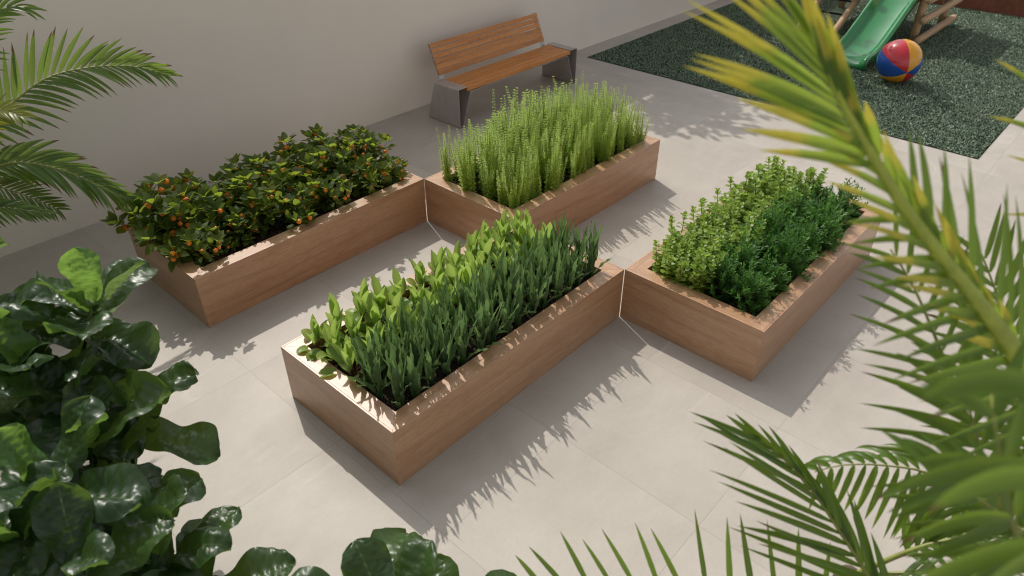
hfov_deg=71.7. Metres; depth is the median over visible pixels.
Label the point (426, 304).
strap leaved plant
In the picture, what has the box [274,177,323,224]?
citrus bush
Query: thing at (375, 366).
strap leaved plant
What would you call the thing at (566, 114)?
herb tuft
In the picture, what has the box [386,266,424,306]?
leafy green
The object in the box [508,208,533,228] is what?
leafy green
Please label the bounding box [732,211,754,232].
round leaved herb
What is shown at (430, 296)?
leafy green
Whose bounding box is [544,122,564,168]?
herb tuft
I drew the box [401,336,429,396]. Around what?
strap leaved plant
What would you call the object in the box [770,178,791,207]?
round leaved herb
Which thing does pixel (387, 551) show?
fiddle leaf fig
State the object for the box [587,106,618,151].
herb tuft
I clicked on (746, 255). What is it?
feathery mound
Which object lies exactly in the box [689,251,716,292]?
round leaved herb
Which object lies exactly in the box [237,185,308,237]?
citrus bush
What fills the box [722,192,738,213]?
round leaved herb
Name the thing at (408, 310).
leafy green
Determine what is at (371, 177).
citrus bush
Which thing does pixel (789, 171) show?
round leaved herb
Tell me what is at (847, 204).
feathery mound
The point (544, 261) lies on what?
strap leaved plant
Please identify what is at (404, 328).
strap leaved plant
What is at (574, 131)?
herb tuft
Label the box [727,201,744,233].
round leaved herb
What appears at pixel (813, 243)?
feathery mound
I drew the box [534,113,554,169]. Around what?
herb tuft
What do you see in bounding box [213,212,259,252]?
citrus bush
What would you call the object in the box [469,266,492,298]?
strap leaved plant
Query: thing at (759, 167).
round leaved herb
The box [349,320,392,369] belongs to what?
leafy green
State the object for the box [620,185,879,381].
planter
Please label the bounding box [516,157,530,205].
herb tuft
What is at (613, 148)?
herb tuft
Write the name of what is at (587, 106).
herb tuft
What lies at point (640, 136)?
herb tuft
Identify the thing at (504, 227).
leafy green
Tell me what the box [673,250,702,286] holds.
round leaved herb
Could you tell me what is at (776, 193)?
round leaved herb
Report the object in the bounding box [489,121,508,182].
herb tuft
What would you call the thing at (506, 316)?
strap leaved plant
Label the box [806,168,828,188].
round leaved herb
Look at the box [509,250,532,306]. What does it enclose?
strap leaved plant
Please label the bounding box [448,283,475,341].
strap leaved plant
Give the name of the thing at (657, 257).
round leaved herb
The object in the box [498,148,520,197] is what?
herb tuft
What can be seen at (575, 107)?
herb tuft
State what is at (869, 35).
slide
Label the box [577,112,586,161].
herb tuft
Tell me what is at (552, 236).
strap leaved plant
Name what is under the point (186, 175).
citrus bush
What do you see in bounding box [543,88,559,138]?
herb tuft
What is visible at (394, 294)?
leafy green
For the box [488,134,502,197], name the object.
herb tuft
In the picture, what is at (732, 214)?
round leaved herb
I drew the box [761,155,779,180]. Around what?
round leaved herb
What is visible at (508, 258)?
leafy green
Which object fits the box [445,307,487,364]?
strap leaved plant
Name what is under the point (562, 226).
strap leaved plant
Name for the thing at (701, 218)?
round leaved herb
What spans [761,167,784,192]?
round leaved herb
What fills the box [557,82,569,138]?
herb tuft
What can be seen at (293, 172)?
citrus bush
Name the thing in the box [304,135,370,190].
citrus bush
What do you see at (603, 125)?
herb tuft
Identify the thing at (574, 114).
herb tuft
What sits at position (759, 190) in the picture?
round leaved herb
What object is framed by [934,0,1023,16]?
border wall
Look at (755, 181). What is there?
round leaved herb
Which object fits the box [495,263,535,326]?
strap leaved plant
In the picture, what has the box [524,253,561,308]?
strap leaved plant
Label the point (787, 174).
round leaved herb
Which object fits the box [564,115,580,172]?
herb tuft
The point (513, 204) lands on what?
herb tuft
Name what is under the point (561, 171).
herb tuft
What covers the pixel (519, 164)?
herb tuft
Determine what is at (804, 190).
round leaved herb
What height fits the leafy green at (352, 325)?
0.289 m
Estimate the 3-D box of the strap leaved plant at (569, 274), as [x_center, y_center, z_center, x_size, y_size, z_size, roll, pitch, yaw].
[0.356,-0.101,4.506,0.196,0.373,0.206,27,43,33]
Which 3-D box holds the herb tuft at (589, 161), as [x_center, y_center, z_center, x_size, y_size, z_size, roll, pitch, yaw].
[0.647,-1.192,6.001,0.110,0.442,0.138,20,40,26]
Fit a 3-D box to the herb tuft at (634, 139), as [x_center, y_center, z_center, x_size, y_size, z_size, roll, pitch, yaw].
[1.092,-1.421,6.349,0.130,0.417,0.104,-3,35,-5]
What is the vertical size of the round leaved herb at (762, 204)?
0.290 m
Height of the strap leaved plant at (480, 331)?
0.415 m
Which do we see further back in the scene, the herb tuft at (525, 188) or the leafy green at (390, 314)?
the herb tuft at (525, 188)
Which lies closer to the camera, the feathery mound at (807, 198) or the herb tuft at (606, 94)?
the feathery mound at (807, 198)
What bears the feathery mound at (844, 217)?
on the planter at (746, 345)
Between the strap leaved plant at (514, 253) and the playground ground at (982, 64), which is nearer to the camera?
the strap leaved plant at (514, 253)
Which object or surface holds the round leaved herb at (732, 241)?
on the planter at (746, 345)
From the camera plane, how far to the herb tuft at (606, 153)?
6.12 m
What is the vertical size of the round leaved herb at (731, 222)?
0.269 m
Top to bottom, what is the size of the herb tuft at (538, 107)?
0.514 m
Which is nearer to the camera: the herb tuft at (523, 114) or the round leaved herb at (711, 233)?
the round leaved herb at (711, 233)
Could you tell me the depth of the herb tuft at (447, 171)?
5.80 m
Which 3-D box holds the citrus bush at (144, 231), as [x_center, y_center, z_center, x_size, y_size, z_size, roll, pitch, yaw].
[-2.382,-0.408,4.899,0.640,0.454,0.583,-1,35,-1]
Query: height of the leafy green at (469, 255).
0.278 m
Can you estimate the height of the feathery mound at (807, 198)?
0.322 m
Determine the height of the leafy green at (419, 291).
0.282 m
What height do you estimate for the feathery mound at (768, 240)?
0.401 m
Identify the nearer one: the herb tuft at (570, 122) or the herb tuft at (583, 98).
the herb tuft at (570, 122)
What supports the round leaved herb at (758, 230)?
on the planter at (746, 345)
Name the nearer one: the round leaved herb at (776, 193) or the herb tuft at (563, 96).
the round leaved herb at (776, 193)
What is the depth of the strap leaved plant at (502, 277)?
4.26 m
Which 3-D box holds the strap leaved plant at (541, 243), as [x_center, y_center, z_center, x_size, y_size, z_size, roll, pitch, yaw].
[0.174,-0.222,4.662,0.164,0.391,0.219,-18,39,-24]
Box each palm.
[0,0,182,227]
[515,412,1021,575]
[682,0,1023,575]
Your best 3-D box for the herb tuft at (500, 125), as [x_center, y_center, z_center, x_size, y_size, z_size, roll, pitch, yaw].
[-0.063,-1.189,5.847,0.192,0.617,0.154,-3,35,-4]
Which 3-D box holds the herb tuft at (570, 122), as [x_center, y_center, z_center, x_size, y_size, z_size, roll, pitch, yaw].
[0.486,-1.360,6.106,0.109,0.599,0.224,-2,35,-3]
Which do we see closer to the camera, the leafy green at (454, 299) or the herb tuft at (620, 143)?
the leafy green at (454, 299)
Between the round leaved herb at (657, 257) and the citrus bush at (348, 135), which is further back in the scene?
the citrus bush at (348, 135)
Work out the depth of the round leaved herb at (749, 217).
4.93 m
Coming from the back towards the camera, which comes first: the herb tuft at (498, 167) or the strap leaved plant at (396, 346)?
the herb tuft at (498, 167)
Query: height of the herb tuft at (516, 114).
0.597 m
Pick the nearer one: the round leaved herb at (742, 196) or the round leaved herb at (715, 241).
the round leaved herb at (715, 241)
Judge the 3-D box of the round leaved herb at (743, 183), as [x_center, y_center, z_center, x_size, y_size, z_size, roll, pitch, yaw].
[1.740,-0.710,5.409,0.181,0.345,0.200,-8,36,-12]
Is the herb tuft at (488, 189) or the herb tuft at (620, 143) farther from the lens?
the herb tuft at (620, 143)
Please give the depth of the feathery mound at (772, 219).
4.93 m
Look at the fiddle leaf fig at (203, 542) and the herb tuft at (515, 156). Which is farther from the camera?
the herb tuft at (515, 156)
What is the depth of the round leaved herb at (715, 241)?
4.58 m
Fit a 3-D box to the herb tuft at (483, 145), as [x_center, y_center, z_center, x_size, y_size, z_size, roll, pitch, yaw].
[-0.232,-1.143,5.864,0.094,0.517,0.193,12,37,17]
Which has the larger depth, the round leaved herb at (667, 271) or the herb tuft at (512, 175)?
the herb tuft at (512, 175)
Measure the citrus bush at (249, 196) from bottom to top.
0.453 m
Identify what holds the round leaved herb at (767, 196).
on the planter at (746, 345)
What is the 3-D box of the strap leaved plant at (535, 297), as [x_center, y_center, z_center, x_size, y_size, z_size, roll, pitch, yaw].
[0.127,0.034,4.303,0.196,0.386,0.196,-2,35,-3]
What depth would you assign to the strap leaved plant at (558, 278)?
4.43 m
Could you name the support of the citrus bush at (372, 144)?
on the planter at (230, 283)
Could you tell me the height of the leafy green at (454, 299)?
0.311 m
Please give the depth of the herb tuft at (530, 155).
5.70 m
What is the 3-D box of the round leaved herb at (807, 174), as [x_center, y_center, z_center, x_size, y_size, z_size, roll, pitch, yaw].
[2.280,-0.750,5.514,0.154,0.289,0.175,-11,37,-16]
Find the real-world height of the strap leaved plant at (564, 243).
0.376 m
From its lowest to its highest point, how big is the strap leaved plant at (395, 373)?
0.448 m
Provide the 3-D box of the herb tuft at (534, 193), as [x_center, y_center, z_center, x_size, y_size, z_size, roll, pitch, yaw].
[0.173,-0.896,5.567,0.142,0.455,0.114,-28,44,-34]
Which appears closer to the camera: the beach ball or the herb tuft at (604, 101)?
the herb tuft at (604, 101)
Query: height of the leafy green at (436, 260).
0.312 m
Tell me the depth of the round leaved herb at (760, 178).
5.40 m
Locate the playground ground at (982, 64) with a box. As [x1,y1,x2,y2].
[589,0,1023,158]
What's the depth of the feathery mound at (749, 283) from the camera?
4.42 m
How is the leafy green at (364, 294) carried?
on the planter at (412, 436)
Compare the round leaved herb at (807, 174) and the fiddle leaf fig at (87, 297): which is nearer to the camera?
the fiddle leaf fig at (87, 297)
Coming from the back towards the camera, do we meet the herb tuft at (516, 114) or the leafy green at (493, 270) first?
the herb tuft at (516, 114)
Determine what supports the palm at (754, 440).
on the pavement
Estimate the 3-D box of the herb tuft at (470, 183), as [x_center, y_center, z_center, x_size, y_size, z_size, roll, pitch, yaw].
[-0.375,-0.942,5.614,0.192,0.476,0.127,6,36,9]
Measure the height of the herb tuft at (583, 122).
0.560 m
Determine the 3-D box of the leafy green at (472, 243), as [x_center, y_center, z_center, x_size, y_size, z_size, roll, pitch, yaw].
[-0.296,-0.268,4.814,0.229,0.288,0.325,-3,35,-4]
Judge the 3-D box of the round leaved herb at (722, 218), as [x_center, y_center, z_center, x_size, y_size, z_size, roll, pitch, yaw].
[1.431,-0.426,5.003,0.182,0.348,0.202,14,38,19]
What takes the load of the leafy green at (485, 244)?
on the planter at (412, 436)
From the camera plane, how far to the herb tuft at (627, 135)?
6.52 m
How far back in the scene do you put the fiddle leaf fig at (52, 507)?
2.40 m
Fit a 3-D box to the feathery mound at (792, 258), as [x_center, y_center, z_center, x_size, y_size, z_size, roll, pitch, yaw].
[1.855,-0.250,4.729,0.384,0.412,0.401,6,35,8]
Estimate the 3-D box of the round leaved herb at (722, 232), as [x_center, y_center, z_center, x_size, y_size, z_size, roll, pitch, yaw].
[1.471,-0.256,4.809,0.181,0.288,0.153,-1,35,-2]
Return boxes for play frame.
[797,0,962,43]
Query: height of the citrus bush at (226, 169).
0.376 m
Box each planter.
[128,148,426,327]
[281,229,623,485]
[424,133,659,239]
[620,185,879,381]
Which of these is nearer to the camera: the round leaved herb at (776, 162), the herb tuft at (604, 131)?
the round leaved herb at (776, 162)
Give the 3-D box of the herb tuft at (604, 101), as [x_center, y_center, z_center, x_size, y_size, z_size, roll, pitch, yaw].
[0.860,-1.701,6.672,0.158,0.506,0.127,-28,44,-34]
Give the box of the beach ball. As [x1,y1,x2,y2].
[876,39,922,82]
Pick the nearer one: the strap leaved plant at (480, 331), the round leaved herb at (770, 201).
the strap leaved plant at (480, 331)
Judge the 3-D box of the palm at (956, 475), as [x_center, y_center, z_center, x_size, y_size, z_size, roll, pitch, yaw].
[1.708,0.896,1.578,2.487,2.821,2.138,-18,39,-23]
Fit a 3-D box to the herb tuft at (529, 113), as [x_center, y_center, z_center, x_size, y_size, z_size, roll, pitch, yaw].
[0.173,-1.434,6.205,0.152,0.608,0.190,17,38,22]
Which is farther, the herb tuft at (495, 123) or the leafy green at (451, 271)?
the herb tuft at (495, 123)
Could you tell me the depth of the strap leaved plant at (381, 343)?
3.85 m
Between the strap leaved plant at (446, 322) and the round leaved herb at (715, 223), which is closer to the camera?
the strap leaved plant at (446, 322)
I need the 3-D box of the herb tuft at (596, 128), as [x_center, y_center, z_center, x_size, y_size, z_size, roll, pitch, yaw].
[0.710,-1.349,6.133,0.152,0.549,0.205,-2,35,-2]
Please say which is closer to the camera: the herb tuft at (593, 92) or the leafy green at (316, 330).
the leafy green at (316, 330)
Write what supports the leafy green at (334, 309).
on the planter at (412, 436)
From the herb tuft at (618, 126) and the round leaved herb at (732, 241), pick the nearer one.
the round leaved herb at (732, 241)
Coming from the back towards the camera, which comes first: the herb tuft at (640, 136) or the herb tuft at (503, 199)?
the herb tuft at (640, 136)
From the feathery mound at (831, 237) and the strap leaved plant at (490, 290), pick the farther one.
the feathery mound at (831, 237)
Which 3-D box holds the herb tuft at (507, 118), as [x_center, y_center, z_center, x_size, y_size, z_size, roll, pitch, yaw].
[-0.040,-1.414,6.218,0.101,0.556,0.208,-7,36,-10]
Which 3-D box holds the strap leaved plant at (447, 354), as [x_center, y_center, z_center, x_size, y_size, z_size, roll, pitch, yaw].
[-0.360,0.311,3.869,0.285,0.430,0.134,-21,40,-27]
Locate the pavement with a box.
[0,0,1023,575]
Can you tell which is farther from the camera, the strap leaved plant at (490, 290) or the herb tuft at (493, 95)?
the herb tuft at (493, 95)
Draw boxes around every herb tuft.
[436,125,453,181]
[450,129,479,179]
[451,137,476,192]
[454,140,472,186]
[457,113,492,172]
[464,119,475,181]
[473,113,495,157]
[475,126,496,190]
[478,119,488,171]
[478,149,495,199]
[485,112,498,159]
[488,92,504,152]
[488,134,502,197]
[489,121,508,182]
[490,124,519,182]
[494,107,513,169]
[496,162,510,206]
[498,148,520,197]
[499,98,513,156]
[502,140,534,192]
[503,95,513,156]
[506,86,542,130]
[506,166,522,208]
[507,87,525,152]
[512,95,530,160]
[515,102,528,162]
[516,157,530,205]
[518,126,535,172]
[521,132,547,188]
[523,90,540,145]
[526,87,547,130]
[526,118,539,167]
[527,145,541,199]
[528,110,540,147]
[532,86,549,137]
[532,92,549,141]
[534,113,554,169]
[538,127,566,182]
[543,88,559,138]
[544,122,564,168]
[544,142,561,191]
[546,90,555,128]
[546,96,563,148]
[549,112,567,166]
[551,139,567,184]
[552,76,584,117]
[554,96,576,145]
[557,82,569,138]
[558,85,571,112]
[558,88,578,117]
[563,92,574,160]
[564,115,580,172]
[565,92,578,128]
[566,92,581,154]
[569,125,586,177]
[574,71,583,112]
[576,134,587,173]
[577,83,589,118]
[577,86,602,135]
[577,91,594,149]
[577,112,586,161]
[581,122,594,169]
[584,83,601,132]
[587,103,601,160]
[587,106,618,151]
[592,93,609,136]
[598,80,611,117]
[598,117,617,163]
[599,88,614,130]
[601,101,620,149]
[604,84,625,126]
[608,114,616,156]
[615,92,637,146]
[616,104,627,153]
[623,96,640,141]
[625,106,639,148]
[634,103,650,143]
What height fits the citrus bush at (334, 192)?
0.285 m
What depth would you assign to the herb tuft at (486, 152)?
5.65 m
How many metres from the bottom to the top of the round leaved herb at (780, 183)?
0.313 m
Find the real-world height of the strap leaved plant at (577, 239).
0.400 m
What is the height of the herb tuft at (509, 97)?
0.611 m
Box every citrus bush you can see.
[100,173,206,239]
[119,192,223,272]
[164,182,248,237]
[166,168,236,224]
[168,221,225,266]
[201,167,294,219]
[204,163,264,206]
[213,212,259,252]
[225,153,290,190]
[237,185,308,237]
[251,157,321,208]
[263,132,322,180]
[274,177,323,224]
[279,147,332,201]
[296,123,356,174]
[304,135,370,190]
[310,174,353,211]
[332,124,377,161]
[346,152,393,196]
[348,131,395,174]
[386,156,408,185]
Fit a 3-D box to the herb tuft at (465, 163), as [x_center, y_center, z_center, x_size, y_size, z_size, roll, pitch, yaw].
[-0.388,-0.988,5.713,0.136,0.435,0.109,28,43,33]
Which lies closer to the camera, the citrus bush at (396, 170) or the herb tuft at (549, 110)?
the citrus bush at (396, 170)
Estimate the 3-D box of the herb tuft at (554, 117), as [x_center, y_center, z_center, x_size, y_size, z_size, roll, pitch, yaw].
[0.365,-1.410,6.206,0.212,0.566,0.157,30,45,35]
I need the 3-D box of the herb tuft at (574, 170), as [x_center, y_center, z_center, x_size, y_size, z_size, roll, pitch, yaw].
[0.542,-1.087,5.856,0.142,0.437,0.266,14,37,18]
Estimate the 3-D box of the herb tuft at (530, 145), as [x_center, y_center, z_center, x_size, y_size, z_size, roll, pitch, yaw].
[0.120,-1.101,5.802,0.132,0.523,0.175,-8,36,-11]
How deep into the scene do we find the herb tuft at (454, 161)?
5.86 m
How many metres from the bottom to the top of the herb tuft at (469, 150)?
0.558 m
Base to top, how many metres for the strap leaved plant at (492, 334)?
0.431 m
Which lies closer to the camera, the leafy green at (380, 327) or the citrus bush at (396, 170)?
the leafy green at (380, 327)
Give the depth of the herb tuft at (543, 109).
6.18 m
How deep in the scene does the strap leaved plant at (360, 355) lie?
3.79 m
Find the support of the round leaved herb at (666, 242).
on the planter at (746, 345)
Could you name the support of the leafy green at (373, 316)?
on the planter at (412, 436)
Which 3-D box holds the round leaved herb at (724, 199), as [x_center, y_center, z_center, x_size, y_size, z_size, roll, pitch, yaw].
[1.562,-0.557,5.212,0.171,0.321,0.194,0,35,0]
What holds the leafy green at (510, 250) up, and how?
on the planter at (412, 436)
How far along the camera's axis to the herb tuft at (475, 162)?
5.94 m
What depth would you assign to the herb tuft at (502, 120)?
5.97 m
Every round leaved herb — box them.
[651,237,675,274]
[660,227,685,260]
[660,248,684,280]
[665,211,694,252]
[673,232,694,262]
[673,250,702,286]
[684,216,710,249]
[686,231,706,263]
[688,240,710,276]
[689,199,721,240]
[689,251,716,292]
[693,236,727,285]
[696,213,719,249]
[698,197,718,221]
[702,204,728,238]
[704,231,732,258]
[706,217,736,252]
[713,188,739,219]
[714,202,738,230]
[717,228,740,253]
[718,235,740,266]
[719,218,739,243]
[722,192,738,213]
[725,171,753,204]
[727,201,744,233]
[728,188,754,216]
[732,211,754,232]
[737,219,764,250]
[740,203,760,223]
[744,212,766,235]
[745,173,770,201]
[745,197,767,221]
[747,189,763,210]
[748,163,776,192]
[749,176,775,210]
[755,191,776,208]
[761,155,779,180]
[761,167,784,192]
[764,156,786,171]
[767,199,791,215]
[770,166,792,182]
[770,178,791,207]
[773,191,795,206]
[777,175,796,203]
[780,185,802,219]
[781,170,803,193]
[790,166,814,191]
[790,183,810,211]
[796,169,821,197]
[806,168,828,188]
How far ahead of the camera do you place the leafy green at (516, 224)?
4.87 m
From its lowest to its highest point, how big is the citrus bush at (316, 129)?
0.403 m
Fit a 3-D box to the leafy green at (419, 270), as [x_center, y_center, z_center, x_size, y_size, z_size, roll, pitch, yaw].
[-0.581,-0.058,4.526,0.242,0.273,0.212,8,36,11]
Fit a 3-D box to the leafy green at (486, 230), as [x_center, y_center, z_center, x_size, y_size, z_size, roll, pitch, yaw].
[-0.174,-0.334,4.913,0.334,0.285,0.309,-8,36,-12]
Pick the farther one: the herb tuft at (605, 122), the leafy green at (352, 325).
the herb tuft at (605, 122)
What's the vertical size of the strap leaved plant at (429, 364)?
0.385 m
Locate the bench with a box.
[428,12,576,128]
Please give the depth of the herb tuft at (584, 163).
5.91 m
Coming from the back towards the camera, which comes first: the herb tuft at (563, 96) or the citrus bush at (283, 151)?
the herb tuft at (563, 96)
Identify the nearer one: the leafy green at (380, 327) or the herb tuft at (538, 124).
the leafy green at (380, 327)
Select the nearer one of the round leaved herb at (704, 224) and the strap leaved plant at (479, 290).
the strap leaved plant at (479, 290)
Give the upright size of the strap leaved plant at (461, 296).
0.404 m
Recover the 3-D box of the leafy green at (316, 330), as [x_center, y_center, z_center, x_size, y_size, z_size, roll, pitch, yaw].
[-1.118,0.270,4.085,0.286,0.244,0.265,-16,38,-22]
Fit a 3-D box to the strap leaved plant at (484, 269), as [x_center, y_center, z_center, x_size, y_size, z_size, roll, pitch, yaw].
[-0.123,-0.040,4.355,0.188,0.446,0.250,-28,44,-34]
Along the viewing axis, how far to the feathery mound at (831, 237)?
4.98 m
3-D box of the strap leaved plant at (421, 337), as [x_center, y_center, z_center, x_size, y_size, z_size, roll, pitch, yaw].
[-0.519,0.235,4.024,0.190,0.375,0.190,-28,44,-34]
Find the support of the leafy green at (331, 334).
on the planter at (412, 436)
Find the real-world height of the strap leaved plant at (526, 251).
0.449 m
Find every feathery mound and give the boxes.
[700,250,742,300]
[715,259,775,316]
[720,230,768,277]
[737,211,781,267]
[750,246,790,301]
[752,197,800,247]
[759,221,818,285]
[774,186,811,240]
[784,211,827,264]
[794,183,824,220]
[796,191,847,255]
[806,171,833,207]
[814,190,853,234]
[827,177,868,222]
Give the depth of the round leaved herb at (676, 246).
4.71 m
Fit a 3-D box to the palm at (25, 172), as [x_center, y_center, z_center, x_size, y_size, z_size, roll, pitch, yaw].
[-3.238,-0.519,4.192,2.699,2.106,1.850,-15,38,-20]
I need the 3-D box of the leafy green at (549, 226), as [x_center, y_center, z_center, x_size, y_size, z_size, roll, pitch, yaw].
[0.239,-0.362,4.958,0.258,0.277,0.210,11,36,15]
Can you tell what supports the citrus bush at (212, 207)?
on the planter at (230, 283)
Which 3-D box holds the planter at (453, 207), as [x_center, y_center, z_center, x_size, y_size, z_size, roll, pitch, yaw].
[0.321,-0.975,6.326,1.003,0.400,2.013,28,43,33]
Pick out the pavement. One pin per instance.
(592, 438)
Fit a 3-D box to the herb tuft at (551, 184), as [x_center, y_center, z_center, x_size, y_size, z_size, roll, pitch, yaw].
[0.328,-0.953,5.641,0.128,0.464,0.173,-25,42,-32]
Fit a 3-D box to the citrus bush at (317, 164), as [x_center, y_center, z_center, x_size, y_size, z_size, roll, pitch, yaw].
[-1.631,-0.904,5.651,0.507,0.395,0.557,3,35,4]
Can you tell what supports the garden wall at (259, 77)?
on the pavement
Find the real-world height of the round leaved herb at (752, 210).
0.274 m
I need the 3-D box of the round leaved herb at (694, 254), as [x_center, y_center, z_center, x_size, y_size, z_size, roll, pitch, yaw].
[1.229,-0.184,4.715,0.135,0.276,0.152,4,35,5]
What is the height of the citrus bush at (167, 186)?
0.481 m
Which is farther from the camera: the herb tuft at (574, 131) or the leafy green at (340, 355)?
the herb tuft at (574, 131)
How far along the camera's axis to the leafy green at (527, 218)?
4.98 m
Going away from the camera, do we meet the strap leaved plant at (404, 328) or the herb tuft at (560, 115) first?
the strap leaved plant at (404, 328)
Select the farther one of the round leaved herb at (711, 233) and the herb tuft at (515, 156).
the herb tuft at (515, 156)
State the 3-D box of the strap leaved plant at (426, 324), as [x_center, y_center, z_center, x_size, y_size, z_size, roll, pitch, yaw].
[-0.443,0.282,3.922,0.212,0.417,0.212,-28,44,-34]
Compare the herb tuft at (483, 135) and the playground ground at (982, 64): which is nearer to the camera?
the herb tuft at (483, 135)
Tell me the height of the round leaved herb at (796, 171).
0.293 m
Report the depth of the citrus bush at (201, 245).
4.80 m
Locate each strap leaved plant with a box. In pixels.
[349,322,385,388]
[351,338,390,398]
[366,307,409,375]
[377,343,411,408]
[380,297,416,360]
[387,329,414,385]
[399,314,431,367]
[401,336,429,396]
[405,300,426,348]
[408,310,452,359]
[413,326,443,384]
[416,277,462,329]
[421,304,455,348]
[425,317,459,374]
[438,283,457,335]
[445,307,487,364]
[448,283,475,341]
[453,273,472,317]
[462,270,484,336]
[464,298,502,353]
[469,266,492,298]
[471,271,500,318]
[471,281,508,343]
[480,246,504,300]
[490,246,518,290]
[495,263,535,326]
[495,281,518,333]
[496,256,528,307]
[507,223,539,276]
[507,241,528,279]
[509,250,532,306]
[522,268,547,316]
[523,249,541,302]
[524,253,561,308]
[527,227,547,270]
[530,245,555,276]
[540,219,568,263]
[543,245,567,300]
[544,230,562,285]
[549,223,573,271]
[555,212,575,248]
[555,236,592,285]
[561,244,583,293]
[567,219,589,264]
[570,221,611,276]
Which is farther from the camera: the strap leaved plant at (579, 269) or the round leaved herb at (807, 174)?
the round leaved herb at (807, 174)
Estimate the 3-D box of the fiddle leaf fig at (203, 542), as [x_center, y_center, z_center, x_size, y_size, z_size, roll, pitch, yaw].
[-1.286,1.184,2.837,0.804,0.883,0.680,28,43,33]
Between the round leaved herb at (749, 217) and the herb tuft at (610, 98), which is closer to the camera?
the round leaved herb at (749, 217)
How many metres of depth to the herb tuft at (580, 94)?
6.75 m
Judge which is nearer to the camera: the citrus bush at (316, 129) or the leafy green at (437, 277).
the leafy green at (437, 277)
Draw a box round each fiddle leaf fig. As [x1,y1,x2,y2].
[0,237,159,470]
[0,352,220,521]
[0,395,205,575]
[141,498,295,575]
[291,527,516,575]
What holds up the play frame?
on the playground ground at (982, 64)
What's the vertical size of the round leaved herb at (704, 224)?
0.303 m
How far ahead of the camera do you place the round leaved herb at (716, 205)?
5.15 m
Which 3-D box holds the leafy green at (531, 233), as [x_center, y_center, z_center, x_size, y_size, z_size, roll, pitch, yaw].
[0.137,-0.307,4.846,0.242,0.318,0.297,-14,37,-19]
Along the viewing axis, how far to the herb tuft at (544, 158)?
5.79 m
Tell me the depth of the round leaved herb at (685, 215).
4.87 m
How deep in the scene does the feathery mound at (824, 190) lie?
5.43 m
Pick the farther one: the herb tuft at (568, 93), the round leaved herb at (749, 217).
the herb tuft at (568, 93)
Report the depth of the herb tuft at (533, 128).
5.79 m
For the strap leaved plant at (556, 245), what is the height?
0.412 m
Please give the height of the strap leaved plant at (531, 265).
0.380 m
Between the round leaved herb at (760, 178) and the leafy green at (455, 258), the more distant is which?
the round leaved herb at (760, 178)
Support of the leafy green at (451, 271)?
on the planter at (412, 436)
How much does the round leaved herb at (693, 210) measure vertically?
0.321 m
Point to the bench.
(450, 100)
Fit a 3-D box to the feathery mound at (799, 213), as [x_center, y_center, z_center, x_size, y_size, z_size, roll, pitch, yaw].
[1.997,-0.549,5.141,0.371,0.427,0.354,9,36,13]
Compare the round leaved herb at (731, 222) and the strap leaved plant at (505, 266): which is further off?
the round leaved herb at (731, 222)
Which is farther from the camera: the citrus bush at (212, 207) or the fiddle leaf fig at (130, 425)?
the citrus bush at (212, 207)
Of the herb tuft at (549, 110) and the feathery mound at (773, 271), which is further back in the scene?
the herb tuft at (549, 110)
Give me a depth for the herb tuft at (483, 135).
6.00 m
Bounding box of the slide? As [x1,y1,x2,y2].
[839,0,919,70]
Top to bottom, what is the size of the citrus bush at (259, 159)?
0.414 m
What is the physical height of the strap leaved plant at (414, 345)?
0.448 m
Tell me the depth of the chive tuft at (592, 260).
4.75 m
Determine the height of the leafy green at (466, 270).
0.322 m
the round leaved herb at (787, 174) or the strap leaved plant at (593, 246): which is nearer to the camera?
the strap leaved plant at (593, 246)
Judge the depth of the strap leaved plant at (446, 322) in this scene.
3.99 m
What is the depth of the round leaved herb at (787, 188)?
5.26 m
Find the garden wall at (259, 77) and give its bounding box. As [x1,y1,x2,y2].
[0,0,716,256]
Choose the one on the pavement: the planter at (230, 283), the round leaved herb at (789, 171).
the planter at (230, 283)
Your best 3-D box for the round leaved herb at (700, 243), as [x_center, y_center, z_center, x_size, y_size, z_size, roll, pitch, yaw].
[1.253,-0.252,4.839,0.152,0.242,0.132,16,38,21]
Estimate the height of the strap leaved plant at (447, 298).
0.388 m
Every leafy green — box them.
[296,314,343,360]
[308,318,351,371]
[309,292,363,341]
[319,334,361,381]
[339,311,365,340]
[342,277,385,323]
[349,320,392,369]
[355,274,407,311]
[357,299,387,337]
[366,285,419,325]
[371,304,406,354]
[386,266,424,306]
[402,302,418,324]
[403,283,423,306]
[406,258,433,293]
[414,288,452,322]
[423,262,446,301]
[424,246,452,284]
[435,280,461,314]
[440,260,463,288]
[444,239,464,265]
[447,258,484,302]
[454,249,479,270]
[460,229,480,268]
[462,233,514,267]
[465,219,509,259]
[475,255,497,288]
[480,242,514,282]
[486,229,520,261]
[491,208,513,253]
[495,239,523,263]
[505,217,539,254]
[506,209,541,242]
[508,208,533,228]
[519,225,547,257]
[538,222,552,251]
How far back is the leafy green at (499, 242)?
4.79 m
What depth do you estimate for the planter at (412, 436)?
4.03 m
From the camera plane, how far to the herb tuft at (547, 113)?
6.03 m
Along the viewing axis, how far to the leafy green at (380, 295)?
4.31 m

